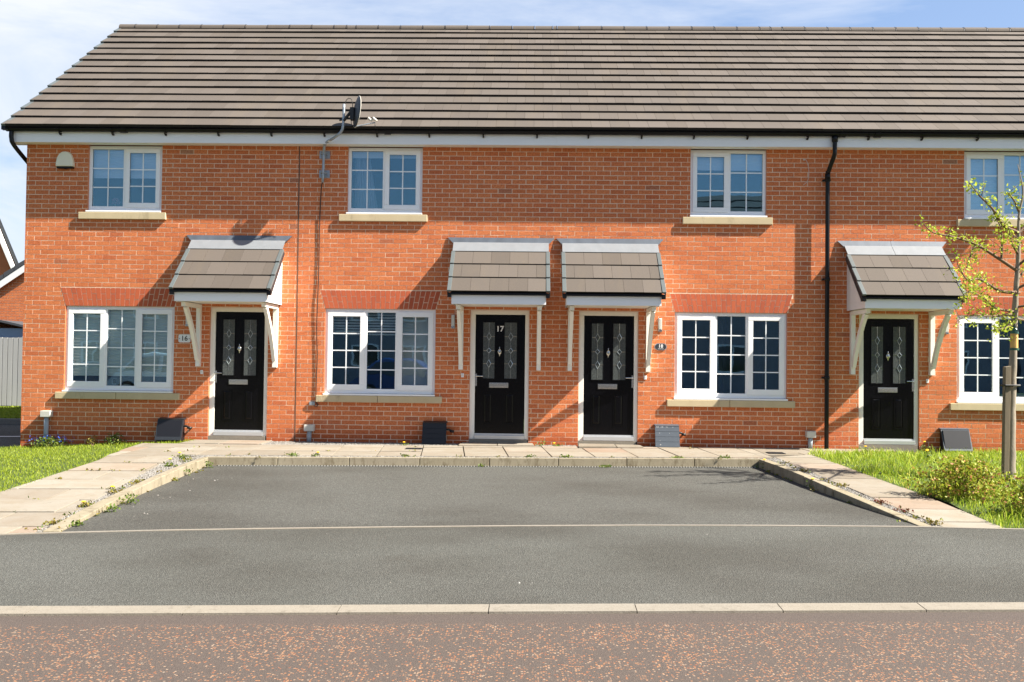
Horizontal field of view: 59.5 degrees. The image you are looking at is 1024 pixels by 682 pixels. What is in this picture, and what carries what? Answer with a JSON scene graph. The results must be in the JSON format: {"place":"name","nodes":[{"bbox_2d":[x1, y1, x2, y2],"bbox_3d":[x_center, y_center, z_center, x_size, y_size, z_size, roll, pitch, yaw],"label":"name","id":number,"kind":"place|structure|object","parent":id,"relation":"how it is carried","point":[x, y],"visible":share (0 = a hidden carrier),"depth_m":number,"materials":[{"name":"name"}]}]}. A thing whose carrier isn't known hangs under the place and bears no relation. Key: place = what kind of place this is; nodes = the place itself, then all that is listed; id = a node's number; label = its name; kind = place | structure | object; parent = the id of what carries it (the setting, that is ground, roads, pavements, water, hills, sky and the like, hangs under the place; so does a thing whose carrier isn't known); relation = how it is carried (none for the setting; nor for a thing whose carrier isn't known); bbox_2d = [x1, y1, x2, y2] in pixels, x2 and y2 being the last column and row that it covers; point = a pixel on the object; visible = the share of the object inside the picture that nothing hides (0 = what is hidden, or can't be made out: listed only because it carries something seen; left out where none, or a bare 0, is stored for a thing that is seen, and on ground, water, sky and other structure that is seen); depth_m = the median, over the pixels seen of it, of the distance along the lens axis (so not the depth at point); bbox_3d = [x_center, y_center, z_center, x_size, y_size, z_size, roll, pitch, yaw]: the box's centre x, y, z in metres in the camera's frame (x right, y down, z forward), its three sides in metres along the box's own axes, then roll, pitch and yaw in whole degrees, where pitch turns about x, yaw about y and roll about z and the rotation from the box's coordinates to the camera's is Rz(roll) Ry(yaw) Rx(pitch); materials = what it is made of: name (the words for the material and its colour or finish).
{"place":"outdoors","nodes":[
{"label":"outdoors","id":0,"kind":"place"},
{"bbox_2d":[0,424,20,447],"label":"side driveway","id":1,"kind":"structure","parent":0,"point":[10,430],"depth_m":16.93,"materials":[{"name":"grey asphalt"}]},
{"bbox_2d":[0,418,20,424],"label":"side kerb","id":2,"kind":"structure","parent":1,"relation":"on","point":[10,421],"depth_m":19.35,"materials":[{"name":"concrete"}]},
{"bbox_2d":[0,405,20,418],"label":"grass","id":3,"kind":"structure","parent":0,"point":[13,411],"depth_m":21.41,"materials":[{"name":"green plant"}]},
{"bbox_2d":[0,439,192,492],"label":"grass","id":4,"kind":"structure","parent":0,"point":[71,447],"depth_m":12.29,"materials":[{"name":"green plant"}]},
{"bbox_2d":[31,436,67,446],"bbox_3d":[-7.351,1.605,14.188,0.577,0.231,0.387,1,-1,-15],"label":"garden plant","id":5,"kind":"object","parent":4,"relation":"on","point":[45,441],"visible":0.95,"depth_m":14.17,"materials":[{"name":"green plant"}]},
{"bbox_2d":[29,434,72,441],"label":"blue flowers","id":6,"kind":"object","parent":4,"relation":"on","point":[51,438],"visible":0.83,"depth_m":14.26,"materials":[{"name":"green plant"}]},
{"bbox_2d":[84,435,98,445],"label":"garden plant","id":7,"kind":"object","parent":4,"relation":"on","point":[91,441],"visible":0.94,"depth_m":14.24,"materials":[{"name":"green plant"}]},
{"bbox_2d":[103,433,126,444],"bbox_3d":[-6.335,1.558,14.263,0.368,0.219,0.227,1,-1,1],"label":"garden plant","id":8,"kind":"object","parent":4,"relation":"on","point":[113,440],"visible":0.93,"depth_m":14.25,"materials":[{"name":"green plant"}]},
{"bbox_2d":[154,417,191,440],"bbox_3d":[-5.410,1.415,14.345,0.538,0.365,0.212,1,-1,1],"label":"gas meter box","id":9,"kind":"object","parent":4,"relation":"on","point":[170,428],"visible":0.99,"depth_m":14.30,"materials":[{"name":"black plastic"}]},
{"bbox_2d":[0,443,201,533],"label":"garden path","id":10,"kind":"structure","parent":0,"point":[69,491],"depth_m":9.70,"materials":[{"name":"beige concrete"}]},
{"bbox_2d":[62,466,915,531],"bbox_3d":[-0.206,1.697,10.116,7.808,0.040,4.497,1,-1,-4],"label":"parking bay","id":11,"kind":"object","parent":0,"point":[287,496],"visible":0.95,"depth_m":9.55,"materials":[{"name":"grey asphalt"}]},
{"bbox_2d":[71,519,85,525],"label":"weed","id":12,"kind":"object","parent":11,"relation":"on","point":[78,522],"visible":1,"depth_m":7.85,"materials":[{"name":"green plant"}]},
{"bbox_2d":[104,503,120,512],"bbox_3d":[-3.829,1.595,8.556,0.124,0.089,0.134,0,-2,38],"label":"weed","id":13,"kind":"object","parent":11,"relation":"on","point":[110,507],"visible":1,"depth_m":8.55,"materials":[{"name":"green plant"}]},
{"bbox_2d":[42,457,207,531],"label":"bay left kerb","id":14,"kind":"structure","parent":11,"relation":"on","point":[148,484],"depth_m":9.44,"materials":[{"name":"concrete"}]},
{"bbox_2d":[119,492,138,504],"bbox_3d":[-3.834,1.590,8.988,0.181,0.155,0.208,1,-1,-5],"label":"weed","id":15,"kind":"object","parent":11,"relation":"on","point":[132,500],"visible":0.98,"depth_m":8.99,"materials":[{"name":"green plant"}]},
{"bbox_2d":[208,457,759,466],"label":"bay rear kerb","id":16,"kind":"structure","parent":11,"relation":"on","point":[613,462],"depth_m":12.30,"materials":[{"name":"concrete"}]},
{"bbox_2d":[216,465,755,467],"bbox_3d":[-0.277,1.722,12.280,7.384,0.018,0.046,1,-1,-4],"label":"slot drain","id":17,"kind":"object","parent":11,"relation":"on","point":[458,466],"visible":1,"depth_m":12.25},
{"bbox_2d":[759,459,929,525],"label":"curb","id":18,"kind":"structure","parent":11,"relation":"on","point":[794,475],"depth_m":10.14,"materials":[{"name":"concrete"}]},
{"bbox_2d":[0,526,1023,605],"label":"footway","id":19,"kind":"structure","parent":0,"point":[616,564],"depth_m":6.62,"materials":[{"name":"asphalt"}]},
{"bbox_2d":[0,524,1023,534],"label":"flush edging strip","id":20,"kind":"object","parent":19,"relation":"on","point":[490,526],"visible":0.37,"depth_m":8.07,"materials":[{"name":"concrete"}]},
{"bbox_2d":[0,612,1023,681],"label":"road","id":21,"kind":"structure","parent":0,"point":[843,647],"depth_m":4.82,"materials":[{"name":"brown asphalt"}]},
{"bbox_2d":[0,602,1023,615],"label":"road kerb","id":22,"kind":"structure","parent":21,"relation":"on","point":[387,609],"depth_m":5.51,"materials":[{"name":"concrete"}]},
{"bbox_2d":[0,0,1023,262],"label":"sky","id":23,"kind":"structure","parent":0,"point":[40,40],"materials":[{"name":"blue"}]},
{"bbox_2d":[104,444,964,511],"bbox_3d":[0.755,1.698,10.713,12.320,0.178,7.200,1,-1,1],"label":"soil bed","id":24,"kind":"object","parent":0,"point":[895,451],"visible":0.03,"depth_m":9.95,"materials":[{"name":"brown soil"}]},
{"bbox_2d":[164,458,174,466],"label":"weed","id":25,"kind":"object","parent":24,"relation":"on","point":[171,463],"visible":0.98,"depth_m":11.21,"materials":[{"name":"green plant"}]},
{"bbox_2d":[1,24,347,446],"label":"terraced house","id":26,"kind":"structure","parent":24,"relation":"on","point":[200,233],"depth_m":14.52,"materials":[{"name":"brick"}]},
{"bbox_2d":[40,410,52,436],"bbox_3d":[-7.508,1.411,14.443,0.160,0.577,0.107,1,-1,1],"label":"cable duct","id":27,"kind":"object","parent":26,"relation":"attached to","point":[46,414],"visible":0.92,"depth_m":14.41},
{"bbox_2d":[56,151,74,168],"bbox_3d":[-7.251,-2.936,14.546,0.289,0.289,0.072,1,-1,1],"label":"burglar alarm","id":28,"kind":"object","parent":26,"relation":"attached to","point":[64,159],"visible":1,"depth_m":14.51,"materials":[{"name":"beige plastic"}]},
{"bbox_2d":[111,198,120,205],"bbox_3d":[-6.527,-2.241,14.751,0.163,0.235,0.075,1,-1,1],"label":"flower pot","id":29,"kind":"object","parent":26,"relation":"in","point":[118,201],"visible":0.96,"depth_m":14.74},
{"bbox_2d":[55,306,179,399],"bbox_3d":[-6.358,0.190,14.520,2.024,1.504,0.140,1,-1,1],"label":"window","id":30,"kind":"structure","parent":26,"relation":"in","point":[100,389],"depth_m":14.52,"materials":[{"name":"white plastic"}]},
{"bbox_2d":[73,310,167,376],"bbox_3d":[-6.353,0.009,14.623,1.740,1.125,0.022,1,-1,1],"label":"window blind","id":31,"kind":"object","parent":26,"relation":"attached to","point":[114,355],"depth_m":14.62,"materials":[{"name":"fabric"}]},
{"bbox_2d":[78,146,166,219],"bbox_3d":[-6.307,-2.574,14.577,1.425,1.205,0.140,1,-1,1],"label":"window","id":32,"kind":"structure","parent":26,"relation":"in","point":[129,211],"depth_m":14.57,"materials":[{"name":"white plastic"}]},
{"bbox_2d":[94,150,155,178],"bbox_3d":[-6.278,-2.922,14.682,1.160,0.520,0.022,1,-1,1],"label":"window blind","id":33,"kind":"object","parent":26,"relation":"attached to","point":[116,158],"depth_m":14.68,"materials":[{"name":"white fabric"}]},
{"bbox_2d":[88,376,165,390],"bbox_3d":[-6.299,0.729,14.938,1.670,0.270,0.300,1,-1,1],"label":"sofa","id":34,"kind":"object","parent":26,"relation":"in","point":[127,381],"visible":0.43,"depth_m":14.84,"materials":[{"name":"fabric"}]},
{"bbox_2d":[178,335,190,341],"bbox_3d":[-5.290,-0.040,14.472,0.194,0.127,0.016,1,-1,1],"label":"house number sign","id":35,"kind":"object","parent":26,"relation":"attached to","point":[184,338],"visible":1,"depth_m":14.47,"materials":[{"name":"white ceramic"}]},
{"bbox_2d":[208,307,268,439],"bbox_3d":[-4.417,0.545,14.484,0.949,2.183,0.114,1,-1,1],"label":"door","id":36,"kind":"structure","parent":26,"relation":"in","point":[238,335],"depth_m":14.49,"materials":[{"name":"black paint"}]},
{"bbox_2d":[294,25,561,445],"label":"terraced house","id":37,"kind":"structure","parent":24,"relation":"on","point":[459,223],"depth_m":14.43,"materials":[{"name":"brick"}]},
{"bbox_2d":[304,424,314,441],"bbox_3d":[-3.245,1.485,14.349,0.158,0.288,0.107,1,-1,1],"label":"cable duct","id":38,"kind":"object","parent":37,"relation":"attached to","point":[309,429],"visible":0.98,"depth_m":14.30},
{"bbox_2d":[316,182,322,404],"bbox_3d":[-3.091,-0.774,14.410,0.116,3.600,0.042,0,-2,43],"label":"aerial cable","id":39,"kind":"object","parent":37,"relation":"attached to","point":[318,288],"visible":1,"depth_m":14.43,"materials":[{"name":"black plastic"}]},
{"bbox_2d":[319,96,376,182],"bbox_3d":[-2.660,-3.190,14.153,1.120,1.280,0.309,0,-1,30],"label":"satellite dish","id":40,"kind":"object","parent":37,"relation":"attached to","point":[353,113],"visible":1,"depth_m":13.99,"materials":[{"name":"galvanised steel"},{"name":"pale plastic"},{"name":"dark grey painted metal"}]},
{"bbox_2d":[355,158,376,207],"bbox_3d":[-2.384,-2.595,14.711,0.391,1.000,0.054,1,-1,1],"label":"curtain","id":41,"kind":"object","parent":37,"relation":"hanging from","point":[360,183],"visible":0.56,"depth_m":14.71,"materials":[{"name":"fabric"}]},
{"bbox_2d":[333,314,413,335],"bbox_3d":[-2.284,-0.289,14.589,1.370,0.386,0.035,1,-1,1],"label":"slatted blind","id":42,"kind":"object","parent":37,"relation":"attached to","point":[373,323],"visible":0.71,"depth_m":14.59,"materials":[{"name":"plastic"}]},
{"bbox_2d":[316,309,441,403],"bbox_3d":[-2.126,0.238,14.427,2.024,1.504,0.140,1,-1,1],"label":"window","id":43,"kind":"structure","parent":37,"relation":"in","point":[414,393],"depth_m":14.43,"materials":[{"name":"white plastic"}]},
{"bbox_2d":[339,148,426,221],"bbox_3d":[-2.068,-2.526,14.484,1.425,1.205,0.140,1,-1,1],"label":"window","id":44,"kind":"structure","parent":37,"relation":"in","point":[388,213],"depth_m":14.48,"materials":[{"name":"white plastic"}]},
{"bbox_2d":[353,152,415,158],"bbox_3d":[-2.037,-3.054,14.593,1.160,0.160,0.022,1,-1,1],"label":"window blind","id":45,"kind":"object","parent":37,"relation":"attached to","point":[379,155],"depth_m":14.59,"materials":[{"name":"white fabric"}]},
{"bbox_2d":[402,317,427,384],"bbox_3d":[-1.584,0.400,14.703,0.600,2.350,0.020,1,-1,1],"label":"curtain","id":46,"kind":"object","parent":37,"relation":"in","point":[421,357],"visible":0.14,"depth_m":14.70,"materials":[{"name":"fabric"}]},
{"bbox_2d":[422,421,453,444],"bbox_3d":[-1.172,1.463,14.253,0.498,0.365,0.212,1,-1,1],"label":"gas meter box","id":47,"kind":"object","parent":37,"relation":"attached to","point":[433,432],"visible":0.99,"depth_m":14.20,"materials":[{"name":"black plastic"}]},
{"bbox_2d":[451,315,454,328],"bbox_3d":[-0.945,-0.310,14.354,0.060,0.220,0.075,1,-1,1],"label":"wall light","id":48,"kind":"object","parent":37,"relation":"attached to","point":[452,321],"visible":1,"depth_m":14.32,"materials":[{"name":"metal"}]},
{"bbox_2d":[469,310,529,444],"bbox_3d":[-0.205,0.593,14.392,0.949,2.183,0.114,1,-1,1],"label":"door","id":49,"kind":"structure","parent":37,"relation":"in","point":[498,408],"depth_m":14.40,"materials":[{"name":"black paint"}]},
{"bbox_2d":[13,446,928,531],"bbox_3d":[-0.743,1.638,10.873,9.316,0.229,5.750,1,-1,-7],"label":"moss","id":50,"kind":"object","parent":24,"relation":"on","point":[173,479],"visible":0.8,"depth_m":10.68,"materials":[{"name":"green plant"}]},
{"bbox_2d":[31,441,941,532],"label":"gravel","id":51,"kind":"structure","parent":24,"relation":"on","point":[152,472],"depth_m":12.13,"materials":[{"name":"grey gravel"}]},
{"bbox_2d":[43,518,65,524],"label":"weed","id":52,"kind":"object","parent":51,"relation":"on","point":[54,521],"visible":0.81,"depth_m":7.94,"materials":[{"name":"green plant"}]},
{"bbox_2d":[77,500,93,507],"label":"weed","id":53,"kind":"object","parent":51,"relation":"on","point":[84,504],"visible":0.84,"depth_m":8.70,"materials":[{"name":"green plant"}]},
{"bbox_2d":[108,485,122,492],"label":"weed","id":54,"kind":"object","parent":51,"relation":"on","point":[112,490],"visible":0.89,"depth_m":9.42,"materials":[{"name":"green plant"}]},
{"bbox_2d":[284,452,299,456],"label":"weed","id":55,"kind":"object","parent":51,"relation":"on","point":[293,454],"visible":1,"depth_m":12.27,"materials":[{"name":"green plant"}]},
{"bbox_2d":[872,498,889,504],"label":"weed","id":56,"kind":"object","parent":51,"relation":"on","point":[878,501],"visible":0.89,"depth_m":9.47,"materials":[{"name":"red plant"}]},
{"bbox_2d":[552,26,836,448],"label":"terraced house","id":57,"kind":"structure","parent":24,"relation":"on","point":[654,226],"depth_m":14.34,"materials":[{"name":"brick"}]},
{"bbox_2d":[578,311,637,445],"bbox_3d":[1.539,0.613,14.353,0.949,2.183,0.114,1,-1,1],"label":"door","id":58,"kind":"structure","parent":57,"relation":"in","point":[608,340],"depth_m":14.36,"materials":[{"name":"black paint"}]},
{"bbox_2d":[658,318,661,331],"bbox_3d":[2.363,-0.255,14.281,0.060,0.220,0.075,1,-1,1],"label":"wall light","id":59,"kind":"object","parent":57,"relation":"attached to","point":[659,324],"visible":1,"depth_m":14.25,"materials":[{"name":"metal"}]},
{"bbox_2d":[654,343,666,349],"bbox_3d":[2.372,0.092,14.303,0.200,0.112,0.018,1,-1,1],"label":"house number sign","id":60,"kind":"object","parent":57,"relation":"attached to","point":[660,346],"visible":1,"depth_m":14.30,"materials":[{"name":"metal"}]},
{"bbox_2d":[654,424,685,446],"bbox_3d":[2.507,1.505,14.172,0.498,0.365,0.212,1,-1,1],"label":"gas meter box","id":61,"kind":"object","parent":57,"relation":"attached to","point":[666,435],"visible":1,"depth_m":14.12,"materials":[{"name":"black plastic"}]},
{"bbox_2d":[717,316,726,392],"bbox_3d":[3.386,0.220,14.528,0.180,1.300,0.054,1,-1,1],"label":"curtain","id":62,"kind":"object","parent":57,"relation":"hanging from","point":[721,349],"depth_m":14.53,"materials":[{"name":"fabric"}]},
{"bbox_2d":[682,150,772,224],"bbox_3d":[3.447,-2.463,14.363,1.425,1.205,0.140,1,-1,1],"label":"window","id":63,"kind":"structure","parent":57,"relation":"in","point":[710,215],"depth_m":14.36,"materials":[{"name":"white plastic"}]},
{"bbox_2d":[697,154,761,170],"bbox_3d":[3.475,-2.911,14.471,1.150,0.320,0.022,1,-1,1],"label":"window blind","id":64,"kind":"object","parent":57,"relation":"attached to","point":[738,162],"depth_m":14.47,"materials":[{"name":"white fabric"}]},
{"bbox_2d":[667,312,794,407],"bbox_3d":[3.487,0.302,14.305,2.024,1.504,0.140,1,-1,1],"label":"window","id":65,"kind":"structure","parent":57,"relation":"in","point":[695,397],"depth_m":14.30,"materials":[{"name":"white plastic"}]},
{"bbox_2d":[753,321,754,388],"bbox_3d":[3.876,0.226,14.517,0.120,1.300,0.054,1,-1,1],"label":"curtain","id":66,"kind":"object","parent":57,"relation":"hanging from","point":[753,354],"visible":0.07,"depth_m":14.51,"materials":[{"name":"fabric"}]},
{"bbox_2d":[805,431,815,448],"bbox_3d":[4.723,1.568,14.175,0.144,0.284,0.107,1,-1,1],"label":"cable duct","id":67,"kind":"object","parent":57,"relation":"attached to","point":[810,435],"visible":0.97,"depth_m":14.14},
{"bbox_2d":[771,27,1023,451],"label":"terraced house","id":68,"kind":"structure","parent":24,"relation":"on","point":[920,117],"depth_m":14.27,"materials":[{"name":"brick"}]},
{"bbox_2d":[859,314,917,450],"bbox_3d":[5.985,0.664,14.256,0.949,2.183,0.114,1,-1,1],"label":"door","id":69,"kind":"structure","parent":68,"relation":"in","point":[888,351],"depth_m":14.26,"materials":[{"name":"black paint"}]},
{"bbox_2d":[949,315,1023,410],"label":"window","id":70,"kind":"structure","parent":68,"relation":"in","point":[965,400],"depth_m":14.22,"materials":[{"name":"white plastic"}]},
{"bbox_2d":[956,152,1023,226],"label":"window","id":71,"kind":"structure","parent":68,"relation":"in","point":[972,218],"depth_m":14.28,"materials":[{"name":"white plastic"}]},
{"bbox_2d":[971,156,1023,213],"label":"window blind","id":72,"kind":"object","parent":68,"relation":"attached to","point":[1010,165],"depth_m":14.37,"materials":[{"name":"white fabric"}]},
{"bbox_2d":[175,439,894,459],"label":"paved path","id":73,"kind":"structure","parent":0,"point":[253,447],"depth_m":13.28,"materials":[{"name":"beige concrete"}]},
{"bbox_2d":[766,452,785,453],"bbox_3d":[3.934,1.676,13.366,0.250,0.026,0.200,1,-1,1],"label":"drain cover","id":74,"kind":"object","parent":73,"relation":"on","point":[775,453],"visible":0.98,"depth_m":13.30,"materials":[{"name":"grey metal"}]},
{"bbox_2d":[295,427,951,606],"bbox_3d":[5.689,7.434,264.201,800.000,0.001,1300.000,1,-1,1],"label":"ground","id":75,"kind":"structure","parent":0,"point":[626,465],"depth_m":16.68,"materials":[{"name":"grey concrete"}]},
{"bbox_2d":[0,219,17,274],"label":"distant house","id":76,"kind":"structure","parent":75,"relation":"on","point":[8,260],"depth_m":52.86,"materials":[{"name":"brick"}]},
{"bbox_2d":[0,320,22,337],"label":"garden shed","id":77,"kind":"structure","parent":75,"relation":"on","point":[11,332],"depth_m":24.42,"materials":[{"name":"wood"}]},
{"bbox_2d":[0,260,24,327],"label":"neighbouring house","id":78,"kind":"structure","parent":75,"relation":"on","point":[11,293],"depth_m":25.60,"materials":[{"name":"brick"}]},
{"bbox_2d":[775,455,1003,527],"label":"garden path","id":79,"kind":"structure","parent":0,"point":[897,496],"depth_m":10.02,"materials":[{"name":"beige concrete"}]},
{"bbox_2d":[835,482,849,486],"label":"weed","id":80,"kind":"object","parent":79,"relation":"on","point":[839,484],"visible":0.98,"depth_m":10.49,"materials":[{"name":"green plant"}]},
{"bbox_2d":[892,505,914,512],"bbox_3d":[3.954,1.704,9.046,0.209,0.089,0.163,0,-1,16],"label":"weed","id":81,"kind":"object","parent":79,"relation":"on","point":[903,510],"visible":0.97,"depth_m":9.04,"materials":[{"name":"red plant"}]},
{"bbox_2d":[923,517,942,524],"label":"weed","id":82,"kind":"object","parent":79,"relation":"on","point":[931,521],"visible":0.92,"depth_m":8.45,"materials":[{"name":"green plant"}]},
{"bbox_2d":[807,444,1023,527],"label":"grass","id":83,"kind":"structure","parent":0,"point":[874,456],"depth_m":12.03,"materials":[{"name":"green plant"}]},
{"bbox_2d":[918,441,937,455],"bbox_3d":[6.163,1.601,13.313,0.293,0.220,0.272,1,-1,1],"label":"weed","id":84,"kind":"object","parent":83,"relation":"on","point":[925,448],"visible":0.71,"depth_m":13.30,"materials":[{"name":"green plant"}]},
{"bbox_2d":[924,449,932,459],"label":"weed","id":85,"kind":"object","parent":83,"relation":"on","point":[928,455],"visible":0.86,"depth_m":12.61,"materials":[{"name":"green plant"}]},
{"bbox_2d":[939,428,972,451],"bbox_3d":[6.972,1.556,14.075,0.440,0.365,0.211,1,-1,1],"label":"gas meter box","id":86,"kind":"object","parent":83,"relation":"on","point":[953,439],"visible":0.97,"depth_m":14.04,"materials":[{"name":"black plastic"}]},
{"bbox_2d":[899,450,1018,503],"bbox_3d":[4.918,1.482,9.822,1.113,0.554,0.897,1,-1,-16],"label":"shrub","id":87,"kind":"object","parent":83,"relation":"on","point":[963,475],"visible":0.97,"depth_m":9.77,"materials":[{"name":"green plant"}]},
{"bbox_2d":[914,164,1023,480],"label":"young tree","id":88,"kind":"object","parent":83,"relation":"on","point":[1013,312],"visible":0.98,"depth_m":11.03,"materials":[{"name":"green plant"}]},
{"bbox_2d":[1009,326,1018,349],"bbox_3d":[6.179,-0.107,11.024,0.107,0.444,0.107,1,-1,1],"label":"bird feeder","id":89,"kind":"object","parent":88,"relation":"hanging from","point":[1014,332],"visible":0.97,"depth_m":10.99,"materials":[{"name":"yellow plastic"}]},
{"bbox_2d":[981,472,1023,516],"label":"shrub","id":90,"kind":"object","parent":83,"relation":"on","point":[1020,497],"visible":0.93,"depth_m":8.97,"materials":[{"name":"green plant"}]},
{"bbox_2d":[1000,366,1020,480],"bbox_3d":[6.167,1.016,11.095,0.225,1.415,0.171,1,-1,1],"label":"tree stake","id":91,"kind":"object","parent":83,"relation":"on","point":[1007,385],"visible":0.84,"depth_m":11.04,"materials":[{"name":"brown wood"}]},
{"label":"verge soil","id":92,"kind":"structure","parent":0,"visible":0},
{"bbox_2d":[0,337,22,405],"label":"fence","id":93,"kind":"object","parent":92,"relation":"on","point":[10,370],"visible":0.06,"depth_m":23.93,"materials":[{"name":"white wood"}]}
]}

